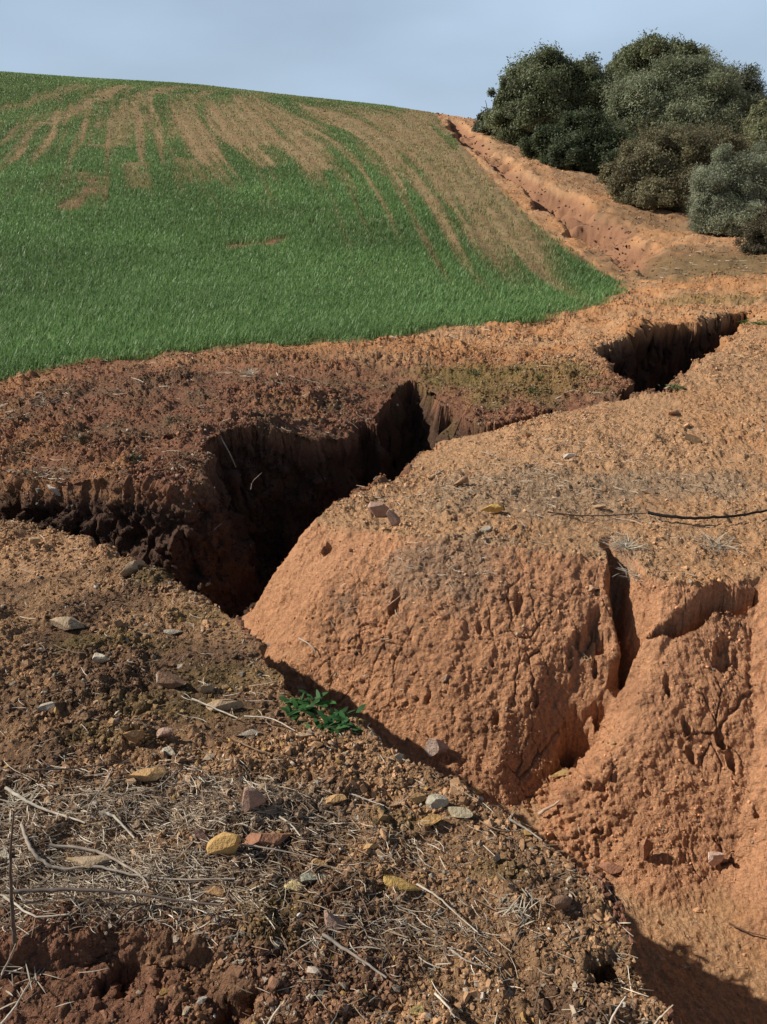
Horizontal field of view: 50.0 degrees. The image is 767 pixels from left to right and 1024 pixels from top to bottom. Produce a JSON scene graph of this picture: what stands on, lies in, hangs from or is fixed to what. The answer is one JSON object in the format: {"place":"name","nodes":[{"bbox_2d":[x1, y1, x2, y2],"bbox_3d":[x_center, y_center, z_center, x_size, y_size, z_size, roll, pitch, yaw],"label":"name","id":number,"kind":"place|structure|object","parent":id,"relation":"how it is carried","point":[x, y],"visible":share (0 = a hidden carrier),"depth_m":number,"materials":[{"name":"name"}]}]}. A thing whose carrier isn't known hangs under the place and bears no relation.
{"place":"outdoors","nodes":[
{"label":"outdoors","id":0,"kind":"place"},
{"bbox_2d":[0,75,766,1023],"bbox_3d":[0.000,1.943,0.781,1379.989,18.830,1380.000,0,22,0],"label":"ground","id":1,"kind":"structure","parent":0,"point":[670,901],"depth_m":3.77,"materials":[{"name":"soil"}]},
{"bbox_2d":[0,848,8,859],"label":"stone","id":2,"kind":"object","parent":1,"relation":"on","point":[3,852],"visible":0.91,"depth_m":2.07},
{"bbox_2d":[0,943,16,978],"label":"twig","id":3,"kind":"object","parent":1,"relation":"on","point":[3,970],"visible":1,"depth_m":1.20,"materials":[{"name":"wood"}]},
{"bbox_2d":[8,811,16,944],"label":"twig","id":4,"kind":"object","parent":1,"relation":"on","point":[13,927],"visible":0.98,"depth_m":1.30,"materials":[{"name":"wood"}]},
{"bbox_2d":[0,981,29,1023],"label":"twig","id":5,"kind":"object","parent":1,"relation":"on","point":[9,1014],"visible":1,"depth_m":1.19,"materials":[{"name":"wood"}]},
{"bbox_2d":[12,466,44,479],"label":"grass tuft","id":6,"kind":"object","parent":1,"relation":"on","point":[25,472],"visible":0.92,"depth_m":5.04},
{"bbox_2d":[0,782,68,825],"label":"dry grass tuft","id":7,"kind":"object","parent":1,"relation":"on","point":[15,802],"visible":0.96,"depth_m":2.23,"materials":[{"name":"plant"}]},
{"bbox_2d":[28,538,40,544],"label":"stone","id":8,"kind":"object","parent":1,"relation":"on","point":[35,541],"visible":1,"depth_m":3.97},
{"bbox_2d":[3,895,68,917],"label":"twig","id":9,"kind":"object","parent":1,"relation":"on","point":[18,906],"visible":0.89,"depth_m":1.90,"materials":[{"name":"wood"}]},
{"bbox_2d":[0,962,74,1008],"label":"dry grass tuft","id":10,"kind":"object","parent":1,"relation":"on","point":[29,978],"visible":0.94,"depth_m":1.85,"materials":[{"name":"plant"}]},
{"bbox_2d":[4,786,85,823],"bbox_3d":[-0.915,0.790,2.210,0.279,0.026,0.018,10,24,23],"label":"twig","id":11,"kind":"object","parent":1,"relation":"on","point":[13,792],"visible":1,"depth_m":2.22,"materials":[{"name":"wood"}]},
{"bbox_2d":[38,702,54,710],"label":"stone","id":12,"kind":"object","parent":1,"relation":"on","point":[47,706],"visible":1,"depth_m":2.61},
{"bbox_2d":[47,484,60,495],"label":"stone","id":13,"kind":"object","parent":1,"relation":"on","point":[55,491],"visible":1,"depth_m":4.96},
{"bbox_2d":[50,617,84,629],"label":"stone","id":14,"kind":"object","parent":1,"relation":"on","point":[66,623],"visible":1,"depth_m":3.14,"materials":[{"name":"stone"}]},
{"bbox_2d":[70,431,87,441],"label":"grass tuft","id":15,"kind":"object","parent":1,"relation":"on","point":[73,440],"visible":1,"depth_m":5.36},
{"bbox_2d":[31,762,129,770],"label":"twig","id":16,"kind":"object","parent":1,"relation":"on","point":[76,767],"visible":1,"depth_m":2.32,"materials":[{"name":"wood"}]},
{"bbox_2d":[66,855,111,867],"bbox_3d":[-0.745,0.884,2.072,0.115,0.036,0.047,5,22,12],"label":"stone","id":17,"kind":"object","parent":1,"relation":"on","point":[87,861],"visible":0.99,"depth_m":2.06,"materials":[{"name":"stone"}]},
{"bbox_2d":[49,843,149,888],"bbox_3d":[-0.699,0.873,2.059,0.324,0.021,0.050,10,24,23],"label":"twig","id":18,"kind":"object","parent":1,"relation":"on","point":[96,851],"visible":1,"depth_m":2.09,"materials":[{"name":"wood"},{"name":"bark"}]},
{"bbox_2d":[86,768,112,815],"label":"twig","id":19,"kind":"object","parent":1,"relation":"on","point":[100,789],"visible":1,"depth_m":2.25,"materials":[{"name":"wood"}]},
{"bbox_2d":[92,653,107,662],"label":"stone","id":20,"kind":"object","parent":1,"relation":"on","point":[99,658],"visible":1,"depth_m":2.86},
{"bbox_2d":[6,887,220,905],"bbox_3d":[-0.632,0.901,1.933,0.513,0.017,0.030,1,22,4],"label":"twig","id":21,"kind":"object","parent":1,"relation":"on","point":[35,890],"visible":0.98,"depth_m":1.94,"materials":[{"name":"wood"},{"name":"bark"}]},
{"bbox_2d":[101,810,134,838],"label":"twig","id":22,"kind":"object","parent":1,"relation":"on","point":[103,812],"visible":1,"depth_m":2.17,"materials":[{"name":"wood"}]},
{"bbox_2d":[20,823,234,880],"bbox_3d":[-0.665,0.872,2.041,0.601,0.043,0.091,6,23,13],"label":"twig","id":23,"kind":"object","parent":1,"relation":"on","point":[32,850],"visible":1,"depth_m":2.04,"materials":[{"name":"wood"},{"name":"bark"}]},
{"bbox_2d":[115,903,147,923],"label":"twig","id":24,"kind":"object","parent":1,"relation":"on","point":[122,915],"visible":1,"depth_m":1.92,"materials":[{"name":"wood"}]},
{"bbox_2d":[122,453,141,463],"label":"grass tuft","id":25,"kind":"object","parent":1,"relation":"on","point":[133,459],"visible":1,"depth_m":4.98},
{"bbox_2d":[119,560,145,576],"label":"stone","id":26,"kind":"object","parent":1,"relation":"on","point":[130,568],"visible":0.94,"depth_m":3.60,"materials":[{"name":"stone"}]},
{"bbox_2d":[123,730,144,743],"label":"stone","id":27,"kind":"object","parent":1,"relation":"on","point":[134,736],"visible":1,"depth_m":2.46,"materials":[{"name":"stone"}]},
{"bbox_2d":[127,766,166,780],"bbox_3d":[-0.666,0.741,2.318,0.108,0.035,0.043,0,22,0],"label":"stone","id":28,"kind":"object","parent":1,"relation":"on","point":[151,774],"visible":0.98,"depth_m":2.31,"materials":[{"name":"stone"}]},
{"bbox_2d":[155,727,173,737],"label":"stone","id":29,"kind":"object","parent":1,"relation":"on","point":[163,731],"visible":1,"depth_m":2.49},
{"bbox_2d":[160,746,174,756],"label":"stone","id":30,"kind":"object","parent":1,"relation":"on","point":[169,751],"visible":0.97,"depth_m":2.43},
{"bbox_2d":[156,670,185,688],"bbox_3d":[-0.720,0.566,2.791,0.112,0.072,0.048,5,22,12],"label":"stone","id":31,"kind":"object","parent":1,"relation":"on","point":[167,680],"visible":1,"depth_m":2.77,"materials":[{"name":"stone"}]},
{"bbox_2d":[163,629,182,634],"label":"stone","id":32,"kind":"object","parent":1,"relation":"on","point":[170,631],"visible":0.99,"depth_m":3.15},
{"bbox_2d":[195,829,210,842],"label":"stone","id":33,"kind":"object","parent":1,"relation":"on","point":[202,835],"visible":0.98,"depth_m":2.13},
{"bbox_2d":[197,684,214,692],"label":"stone","id":34,"kind":"object","parent":1,"relation":"on","point":[207,688],"visible":1,"depth_m":2.76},
{"bbox_2d":[191,698,237,718],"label":"twig","id":35,"kind":"object","parent":1,"relation":"on","point":[193,699],"visible":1,"depth_m":2.67,"materials":[{"name":"wood"}]},
{"bbox_2d":[204,885,226,896],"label":"stone","id":36,"kind":"object","parent":1,"relation":"on","point":[216,891],"visible":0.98,"depth_m":1.99,"materials":[{"name":"stone"}]},
{"bbox_2d":[206,832,239,853],"bbox_3d":[-0.406,0.837,2.086,0.086,0.053,0.039,-2,22,-4],"label":"stone","id":37,"kind":"object","parent":1,"relation":"on","point":[225,843],"visible":1,"depth_m":2.07,"materials":[{"name":"stone"}]},
{"bbox_2d":[206,699,243,710],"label":"stone","id":38,"kind":"object","parent":1,"relation":"on","point":[224,704],"visible":0.98,"depth_m":2.69,"materials":[{"name":"stone"}]},
{"bbox_2d":[212,631,256,637],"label":"twig","id":39,"kind":"object","parent":1,"relation":"on","point":[231,631],"visible":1,"depth_m":3.10,"materials":[{"name":"wood"}]},
{"bbox_2d":[234,729,262,735],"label":"stone","id":40,"kind":"object","parent":1,"relation":"on","point":[245,733],"visible":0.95,"depth_m":2.55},
{"bbox_2d":[241,787,265,812],"bbox_3d":[-0.348,0.766,2.190,0.065,0.077,0.030,0,22,0],"label":"stone","id":41,"kind":"object","parent":1,"relation":"on","point":[251,798],"visible":1,"depth_m":2.18,"materials":[{"name":"stone"}]},
{"bbox_2d":[233,739,298,758],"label":"twig","id":42,"kind":"object","parent":1,"relation":"on","point":[262,751],"visible":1,"depth_m":2.40,"materials":[{"name":"wood"}]},
{"bbox_2d":[243,833,290,845],"bbox_3d":[-0.299,0.848,2.134,0.143,0.046,0.049,-5,23,-13],"label":"stone","id":43,"kind":"object","parent":1,"relation":"on","point":[264,839],"visible":0.97,"depth_m":2.12,"materials":[{"name":"stone"}]},
{"bbox_2d":[244,715,295,730],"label":"twig","id":44,"kind":"object","parent":1,"relation":"on","point":[268,718],"visible":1,"depth_m":2.59,"materials":[{"name":"wood"}]},
{"bbox_2d":[268,999,285,1023],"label":"twig","id":45,"kind":"object","parent":1,"relation":"on","point":[273,1014],"visible":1,"depth_m":1.73,"materials":[{"name":"wood"}]},
{"bbox_2d":[242,844,312,857],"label":"twig","id":46,"kind":"object","parent":1,"relation":"on","point":[246,845],"visible":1,"depth_m":2.09,"materials":[{"name":"wood"}]},
{"bbox_2d":[284,880,302,891],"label":"stone","id":47,"kind":"object","parent":1,"relation":"on","point":[291,886],"visible":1,"depth_m":2.01,"materials":[{"name":"stone"}]},
{"bbox_2d":[296,733,312,737],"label":"stone","id":48,"kind":"object","parent":1,"relation":"on","point":[301,735],"visible":1,"depth_m":2.50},
{"bbox_2d":[278,689,335,727],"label":"leafy weed","id":49,"kind":"object","parent":1,"relation":"on","point":[306,707],"visible":0.98,"depth_m":2.71,"materials":[{"name":"green plant"}]},
{"bbox_2d":[300,873,326,881],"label":"stone","id":50,"kind":"object","parent":1,"relation":"on","point":[306,876],"visible":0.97,"depth_m":2.03,"materials":[{"name":"stone"}]},
{"bbox_2d":[0,71,628,380],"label":"young wheat","id":51,"kind":"object","parent":1,"relation":"on","point":[351,317],"visible":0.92,"depth_m":15.10,"materials":[{"name":"plant"}]},
{"bbox_2d":[311,858,327,865],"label":"stone","id":52,"kind":"object","parent":1,"relation":"on","point":[317,861],"visible":0.93,"depth_m":2.07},
{"bbox_2d":[323,910,347,930],"bbox_3d":[-0.113,0.961,1.932,0.058,0.049,0.025,0,22,0],"label":"stone","id":53,"kind":"object","parent":1,"relation":"on","point":[334,921],"visible":0.98,"depth_m":1.93,"materials":[{"name":"stone"}]},
{"bbox_2d":[325,794,346,804],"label":"stone","id":54,"kind":"object","parent":1,"relation":"on","point":[336,798],"visible":1,"depth_m":2.27,"materials":[{"name":"stone"}]},
{"bbox_2d":[314,704,365,736],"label":"leafy weed","id":55,"kind":"object","parent":1,"relation":"on","point":[337,717],"visible":1,"depth_m":2.60,"materials":[{"name":"green plant"}]},
{"bbox_2d":[322,933,386,977],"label":"twig","id":56,"kind":"object","parent":1,"relation":"on","point":[332,940],"visible":1,"depth_m":1.86,"materials":[{"name":"wood"}]},
{"bbox_2d":[363,843,377,849],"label":"stone","id":57,"kind":"object","parent":1,"relation":"on","point":[371,846],"visible":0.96,"depth_m":2.12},
{"bbox_2d":[367,501,388,516],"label":"stone","id":58,"kind":"object","parent":1,"relation":"on","point":[376,509],"visible":0.9,"depth_m":4.20,"materials":[{"name":"stone"}]},
{"bbox_2d":[0,180,764,1023],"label":"pebbles","id":59,"kind":"object","parent":1,"relation":"on","point":[272,980],"visible":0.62,"depth_m":2.17,"materials":[{"name":"stone"}]},
{"bbox_2d":[0,247,766,1023],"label":"straw litter","id":60,"kind":"object","parent":1,"relation":"on","point":[84,879],"visible":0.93,"depth_m":2.08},
{"bbox_2d":[386,509,400,525],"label":"stone","id":61,"kind":"object","parent":1,"relation":"on","point":[393,517],"visible":1,"depth_m":4.04,"materials":[{"name":"stone"}]},
{"bbox_2d":[383,874,420,890],"bbox_3d":[0.046,0.919,2.042,0.094,0.032,0.045,0,22,0],"label":"stone","id":62,"kind":"object","parent":1,"relation":"on","point":[393,880],"visible":1,"depth_m":2.03,"materials":[{"name":"stone"}]},
{"bbox_2d":[410,1004,423,1016],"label":"stone","id":63,"kind":"object","parent":1,"relation":"on","point":[416,1012],"visible":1,"depth_m":1.76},
{"bbox_2d":[409,792,425,803],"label":"stone","id":64,"kind":"object","parent":1,"relation":"on","point":[417,798],"visible":1,"depth_m":2.30,"materials":[{"name":"stone"}]},
{"bbox_2d":[416,813,443,826],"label":"stone","id":65,"kind":"object","parent":1,"relation":"on","point":[431,818],"visible":0.98,"depth_m":2.23,"materials":[{"name":"stone"}]},
{"bbox_2d":[425,738,448,756],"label":"stone","id":66,"kind":"object","parent":1,"relation":"on","point":[433,746],"visible":1,"depth_m":3.54,"materials":[{"name":"stone"}]},
{"bbox_2d":[425,794,448,809],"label":"stone","id":67,"kind":"object","parent":1,"relation":"on","point":[433,801],"visible":1,"depth_m":2.28,"materials":[{"name":"stone"}]},
{"bbox_2d":[434,992,454,1017],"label":"twig","id":68,"kind":"object","parent":1,"relation":"on","point":[440,998],"visible":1,"depth_m":1.76,"materials":[{"name":"wood"}]},
{"bbox_2d":[416,883,477,931],"bbox_3d":[0.154,0.954,1.991,0.185,0.026,0.011,18,28,37],"label":"twig","id":69,"kind":"object","parent":1,"relation":"on","point":[435,895],"visible":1,"depth_m":2.00,"materials":[{"name":"wood"}]},
{"bbox_2d":[447,807,472,817],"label":"stone","id":70,"kind":"object","parent":1,"relation":"on","point":[460,812],"visible":1,"depth_m":2.26,"materials":[{"name":"stone"}]},
{"bbox_2d":[453,476,468,485],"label":"stone","id":71,"kind":"object","parent":1,"relation":"on","point":[463,479],"visible":1,"depth_m":4.43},
{"bbox_2d":[450,949,485,967],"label":"twig","id":72,"kind":"object","parent":1,"relation":"on","point":[456,953],"visible":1,"depth_m":1.86,"materials":[{"name":"wood"}]},
{"bbox_2d":[468,787,483,793],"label":"stone","id":73,"kind":"object","parent":1,"relation":"on","point":[478,790],"visible":0.54,"depth_m":3.48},
{"bbox_2d":[465,892,495,909],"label":"twig","id":74,"kind":"object","parent":1,"relation":"on","point":[469,895],"visible":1,"depth_m":2.01,"materials":[{"name":"wood"}]},
{"bbox_2d":[479,526,490,531],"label":"stone","id":75,"kind":"object","parent":1,"relation":"on","point":[487,528],"visible":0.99,"depth_m":3.89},
{"bbox_2d":[469,100,502,137],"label":"evergreen shrub","id":76,"kind":"object","parent":1,"relation":"on","point":[478,126],"visible":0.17,"depth_m":36.58,"materials":[{"name":"green plant"}]},
{"bbox_2d":[481,504,503,512],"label":"stone","id":77,"kind":"object","parent":1,"relation":"on","point":[494,508],"visible":1,"depth_m":4.08,"materials":[{"name":"stone"}]},
{"bbox_2d":[479,820,520,831],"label":"twig","id":78,"kind":"object","parent":1,"relation":"on","point":[496,828],"visible":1,"depth_m":2.21,"materials":[{"name":"wood"}]},
{"bbox_2d":[481,873,540,926],"bbox_3d":[0.320,0.944,2.016,0.152,0.024,0.140,19,29,39],"label":"dry grass tuft","id":79,"kind":"object","parent":1,"relation":"on","point":[517,904],"visible":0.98,"depth_m":2.00,"materials":[{"name":"plant"}]},
{"bbox_2d":[509,818,542,840],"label":"twig","id":80,"kind":"object","parent":1,"relation":"on","point":[519,824],"visible":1,"depth_m":2.23,"materials":[{"name":"wood"}]},
{"bbox_2d":[538,800,559,814],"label":"twig","id":81,"kind":"object","parent":1,"relation":"on","point":[542,811],"visible":1,"depth_m":3.40,"materials":[{"name":"wood"}]},
{"bbox_2d":[479,40,634,144],"bbox_3d":[7.704,-17.169,34.543,7.333,4.571,4.206,0,22,0],"label":"evergreen tree","id":82,"kind":"object","parent":1,"relation":"on","point":[542,86],"visible":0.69,"depth_m":33.52,"materials":[{"name":"green plant"}]},
{"bbox_2d":[550,769,569,777],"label":"stone","id":83,"kind":"object","parent":1,"relation":"on","point":[562,772],"visible":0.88,"depth_m":3.54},
{"bbox_2d":[553,895,571,909],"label":"stone","id":84,"kind":"object","parent":1,"relation":"on","point":[561,902],"visible":1,"depth_m":2.00,"materials":[{"name":"stone"}]},
{"bbox_2d":[563,453,575,457],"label":"stone","id":85,"kind":"object","parent":1,"relation":"on","point":[569,455],"visible":1,"depth_m":4.75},
{"bbox_2d":[516,105,639,173],"bbox_3d":[6.774,-12.741,28.271,4.333,2.316,2.999,0,22,0],"label":"evergreen shrub","id":86,"kind":"object","parent":1,"relation":"on","point":[580,141],"visible":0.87,"depth_m":27.76,"materials":[{"name":"green plant"}]},
{"bbox_2d":[547,511,645,516],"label":"twig","id":87,"kind":"object","parent":1,"relation":"on","point":[592,515],"visible":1,"depth_m":4.06,"materials":[{"name":"wood"}]},
{"bbox_2d":[592,504,605,508],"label":"stone","id":88,"kind":"object","parent":1,"relation":"on","point":[600,505],"visible":1,"depth_m":4.15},
{"bbox_2d":[598,861,623,873],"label":"stone","id":89,"kind":"object","parent":1,"relation":"on","point":[610,867],"visible":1,"depth_m":3.24,"materials":[{"name":"stone"}]},
{"bbox_2d":[609,996,625,1023],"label":"twig","id":90,"kind":"object","parent":1,"relation":"on","point":[613,1015],"visible":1,"depth_m":1.29,"materials":[{"name":"wood"}]},
{"bbox_2d":[596,532,651,552],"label":"dry grass tuft","id":91,"kind":"object","parent":1,"relation":"on","point":[625,545],"visible":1,"depth_m":3.85,"materials":[{"name":"plant"}]},
{"bbox_2d":[614,565,655,582],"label":"dry grass tuft","id":92,"kind":"object","parent":1,"relation":"on","point":[630,569],"visible":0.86,"depth_m":3.69,"materials":[{"name":"plant"}]},
{"bbox_2d":[639,839,652,858],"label":"stone","id":93,"kind":"object","parent":1,"relation":"on","point":[645,847],"visible":1,"depth_m":3.22,"materials":[{"name":"stone"}]},
{"bbox_2d":[639,489,654,493],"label":"stone","id":94,"kind":"object","parent":1,"relation":"on","point":[648,491],"visible":1,"depth_m":4.32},
{"bbox_2d":[601,27,714,78],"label":"evergreen tree","id":95,"kind":"object","parent":1,"relation":"on","point":[637,53],"visible":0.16,"depth_m":43.31,"materials":[{"name":"green plant"}]},
{"bbox_2d":[654,1004,672,1023],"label":"twig","id":96,"kind":"object","parent":1,"relation":"on","point":[663,1014],"visible":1,"depth_m":1.28,"materials":[{"name":"wood"}]},
{"bbox_2d":[668,409,679,414],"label":"stone","id":97,"kind":"object","parent":1,"relation":"on","point":[673,412],"visible":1,"depth_m":5.52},
{"bbox_2d":[658,380,690,389],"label":"leafy weed","id":98,"kind":"object","parent":1,"relation":"on","point":[674,386],"visible":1,"depth_m":5.97,"materials":[{"name":"green plant"}]},
{"bbox_2d":[596,114,756,212],"bbox_3d":[7.893,-9.386,22.111,4.406,2.517,3.198,0,22,0],"label":"rusty shrub","id":99,"kind":"object","parent":1,"relation":"on","point":[653,169],"visible":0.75,"depth_m":21.63,"materials":[{"name":"green plant"}]},
{"bbox_2d":[596,47,766,145],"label":"olive tree","id":100,"kind":"object","parent":1,"relation":"on","point":[684,92],"visible":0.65,"depth_m":30.76,"materials":[{"name":"green plant"}]},
{"bbox_2d":[683,434,700,443],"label":"stone","id":101,"kind":"object","parent":1,"relation":"on","point":[693,438],"visible":0.99,"depth_m":4.99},
{"bbox_2d":[647,509,766,519],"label":"twig","id":102,"kind":"object","parent":1,"relation":"on","point":[690,517],"visible":1,"depth_m":4.01,"materials":[{"name":"wood"}]},
{"bbox_2d":[708,851,723,865],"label":"stone","id":103,"kind":"object","parent":1,"relation":"on","point":[715,858],"visible":1,"depth_m":3.22,"materials":[{"name":"stone"}]},
{"bbox_2d":[690,528,745,553],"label":"dry grass tuft","id":104,"kind":"object","parent":1,"relation":"on","point":[716,542],"visible":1,"depth_m":3.83,"materials":[{"name":"plant"}]},
{"bbox_2d":[684,136,766,236],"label":"olive shrub","id":105,"kind":"object","parent":1,"relation":"on","point":[728,196],"visible":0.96,"depth_m":17.00,"materials":[{"name":"green plant"}]},
{"bbox_2d":[716,61,766,105],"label":"olive tree","id":106,"kind":"object","parent":1,"relation":"on","point":[755,81],"visible":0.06,"depth_m":36.15,"materials":[{"name":"green plant"}]},
{"bbox_2d":[725,318,766,324],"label":"leafy weed","id":107,"kind":"object","parent":1,"relation":"on","point":[746,320],"visible":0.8,"depth_m":8.29,"materials":[{"name":"green plant"}]},
{"bbox_2d":[729,922,766,936],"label":"twig","id":108,"kind":"object","parent":1,"relation":"on","point":[731,924],"visible":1,"depth_m":3.02,"materials":[{"name":"wood"}]},
{"bbox_2d":[732,202,766,254],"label":"twiggy shrub","id":109,"kind":"object","parent":1,"relation":"on","point":[755,236],"visible":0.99,"depth_m":14.28,"materials":[{"name":"green plant"}]},
{"bbox_2d":[734,98,766,160],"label":"olive shrub","id":110,"kind":"object","parent":1,"relation":"on","point":[755,122],"visible":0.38,"depth_m":24.34,"materials":[{"name":"green plant"}]},
{"bbox_2d":[0,0,766,119],"label":"sky","id":111,"kind":"structure","parent":0,"point":[436,56],"materials":[{"name":"blue"}]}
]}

